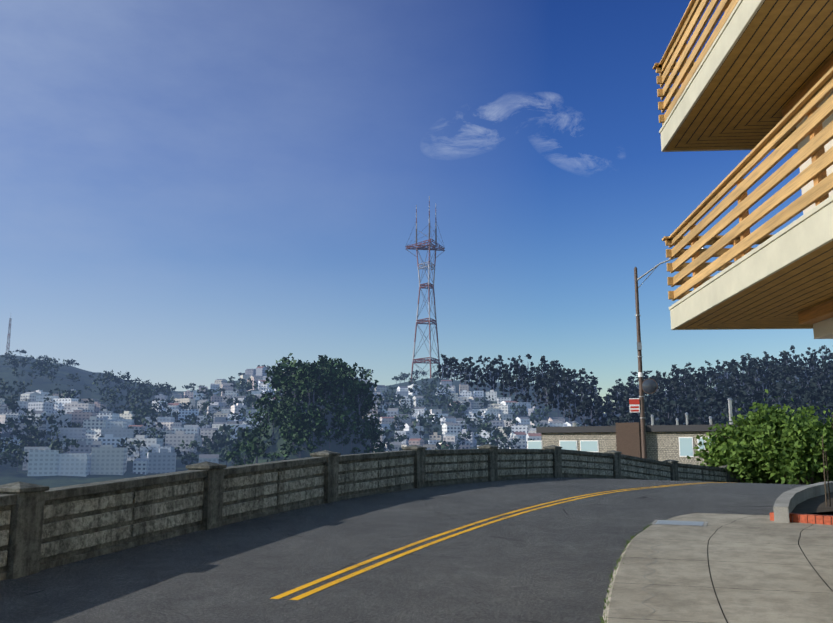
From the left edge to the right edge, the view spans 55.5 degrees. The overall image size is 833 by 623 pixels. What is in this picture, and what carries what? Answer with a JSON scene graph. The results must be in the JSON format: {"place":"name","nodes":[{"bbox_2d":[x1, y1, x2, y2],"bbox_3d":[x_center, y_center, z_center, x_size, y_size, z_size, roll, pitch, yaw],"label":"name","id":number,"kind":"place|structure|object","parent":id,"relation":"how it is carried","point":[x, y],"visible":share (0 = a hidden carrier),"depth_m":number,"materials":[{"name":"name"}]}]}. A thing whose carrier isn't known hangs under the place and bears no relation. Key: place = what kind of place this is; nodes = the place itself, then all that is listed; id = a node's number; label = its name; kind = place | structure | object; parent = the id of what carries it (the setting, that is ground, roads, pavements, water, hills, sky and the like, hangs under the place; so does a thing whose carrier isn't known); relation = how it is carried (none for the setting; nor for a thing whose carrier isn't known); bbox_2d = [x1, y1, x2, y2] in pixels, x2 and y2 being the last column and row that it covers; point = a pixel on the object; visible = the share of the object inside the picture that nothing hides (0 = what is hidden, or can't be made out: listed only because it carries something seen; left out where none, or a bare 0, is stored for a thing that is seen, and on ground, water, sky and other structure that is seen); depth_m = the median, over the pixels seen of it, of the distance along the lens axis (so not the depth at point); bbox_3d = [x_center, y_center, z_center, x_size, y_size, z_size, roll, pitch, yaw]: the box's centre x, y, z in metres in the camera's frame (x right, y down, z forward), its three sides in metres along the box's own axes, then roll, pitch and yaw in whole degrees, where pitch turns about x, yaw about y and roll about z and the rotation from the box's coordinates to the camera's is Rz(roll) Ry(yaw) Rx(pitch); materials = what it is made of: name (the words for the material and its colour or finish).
{"place":"outdoors","nodes":[
{"label":"outdoors","id":0,"kind":"place"},
{"bbox_2d":[0,355,825,487],"bbox_3d":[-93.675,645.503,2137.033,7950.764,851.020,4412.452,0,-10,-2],"label":"terrain","id":1,"kind":"structure","parent":0,"point":[8,474],"depth_m":810.87,"materials":[{"name":"green plant"}]},
{"bbox_2d":[6,317,11,352],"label":"antenna masts","id":2,"kind":"object","parent":1,"relation":"on","point":[8,346],"visible":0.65,"depth_m":1280.86,"materials":[{"name":"grey metal"}]},
{"bbox_2d":[0,366,580,476],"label":"hillside houses","id":3,"kind":"structure","parent":1,"relation":"on","point":[104,455],"depth_m":672.36,"materials":[{"name":"white paint"}]},
{"bbox_2d":[0,350,581,472],"bbox_3d":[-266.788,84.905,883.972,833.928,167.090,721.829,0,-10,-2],"label":"hillside trees","id":4,"kind":"object","parent":1,"relation":"on","point":[145,411],"visible":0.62,"depth_m":731.47,"materials":[{"name":"green plant"}]},
{"bbox_2d":[225,353,385,465],"bbox_3d":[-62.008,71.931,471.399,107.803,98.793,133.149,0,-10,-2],"label":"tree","id":5,"kind":"object","parent":1,"relation":"on","point":[324,378],"visible":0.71,"depth_m":451.78,"materials":[{"name":"green plant"}]},
{"bbox_2d":[405,196,444,379],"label":"radio tower","id":6,"kind":"structure","parent":1,"relation":"on","point":[428,286],"depth_m":1273.11,"materials":[{"name":"red metal"}]},
{"bbox_2d":[436,345,832,425],"bbox_3d":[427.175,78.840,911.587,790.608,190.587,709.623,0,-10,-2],"label":"tree line","id":7,"kind":"object","parent":1,"relation":"on","point":[697,399],"visible":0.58,"depth_m":860.50,"materials":[{"name":"green plant"}]},
{"bbox_2d":[629,247,706,458],"bbox_3d":[10.571,2.933,32.704,0.647,10.743,3.706,9,-13,-44],"label":"street light pole","id":8,"kind":"object","parent":1,"relation":"on","point":[648,386],"visible":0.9,"depth_m":33.60,"materials":[{"name":"paint"}]},
{"bbox_2d":[527,398,823,464],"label":"building","id":9,"kind":"structure","parent":1,"relation":"on","point":[677,442],"depth_m":69.29,"materials":[{"name":"brown brick"}]},
{"bbox_2d":[687,389,832,484],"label":"bush","id":10,"kind":"object","parent":1,"relation":"on","point":[774,446],"visible":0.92,"depth_m":35.16,"materials":[{"name":"green plant"}]},
{"bbox_2d":[0,478,832,622],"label":"road","id":11,"kind":"structure","parent":0,"point":[553,563],"depth_m":10.26,"materials":[{"name":"grey asphalt"}]},
{"bbox_2d":[0,444,784,580],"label":"balustrade wall","id":12,"kind":"structure","parent":11,"relation":"on","point":[42,527],"depth_m":14.23,"materials":[{"name":"concrete"}]},
{"bbox_2d":[270,482,734,599],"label":"road markings","id":13,"kind":"object","parent":11,"relation":"on","point":[303,595],"visible":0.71,"depth_m":10.96,"materials":[{"name":"yellow paint"}]},
{"bbox_2d":[770,481,832,524],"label":"planter kerb","id":14,"kind":"structure","parent":11,"relation":"on","point":[797,504],"depth_m":13.95,"materials":[{"name":"concrete"}]},
{"bbox_2d":[811,430,831,506],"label":"sapling tree","id":15,"kind":"object","parent":14,"relation":"on","point":[826,457],"visible":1,"depth_m":14.23,"materials":[{"name":"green plant"}]},
{"bbox_2d":[0,0,832,412],"label":"sky","id":16,"kind":"structure","parent":0,"point":[198,192],"materials":[{"name":"blue"}]},
{"bbox_2d":[602,513,832,622],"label":"sidewalk","id":17,"kind":"structure","parent":0,"point":[731,568],"depth_m":8.99,"materials":[{"name":"concrete"}]},
{"bbox_2d":[600,516,675,622],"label":"grass tufts","id":18,"kind":"object","parent":17,"relation":"on","point":[608,591],"visible":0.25,"depth_m":9.13,"materials":[{"name":"green plant"}]},
{"bbox_2d":[652,520,707,526],"bbox_3d":[4.260,3.422,12.806,0.840,0.028,0.560,-4,-10,23],"label":"utility cover","id":19,"kind":"object","parent":17,"relation":"on","point":[680,523],"visible":0.9,"depth_m":12.79,"materials":[{"name":"metal"}]},
{"bbox_2d":[653,0,832,338],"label":"balcony building","id":20,"kind":"structure","parent":17,"relation":"on","point":[757,79],"depth_m":9.74,"materials":[{"name":"beige wood"}]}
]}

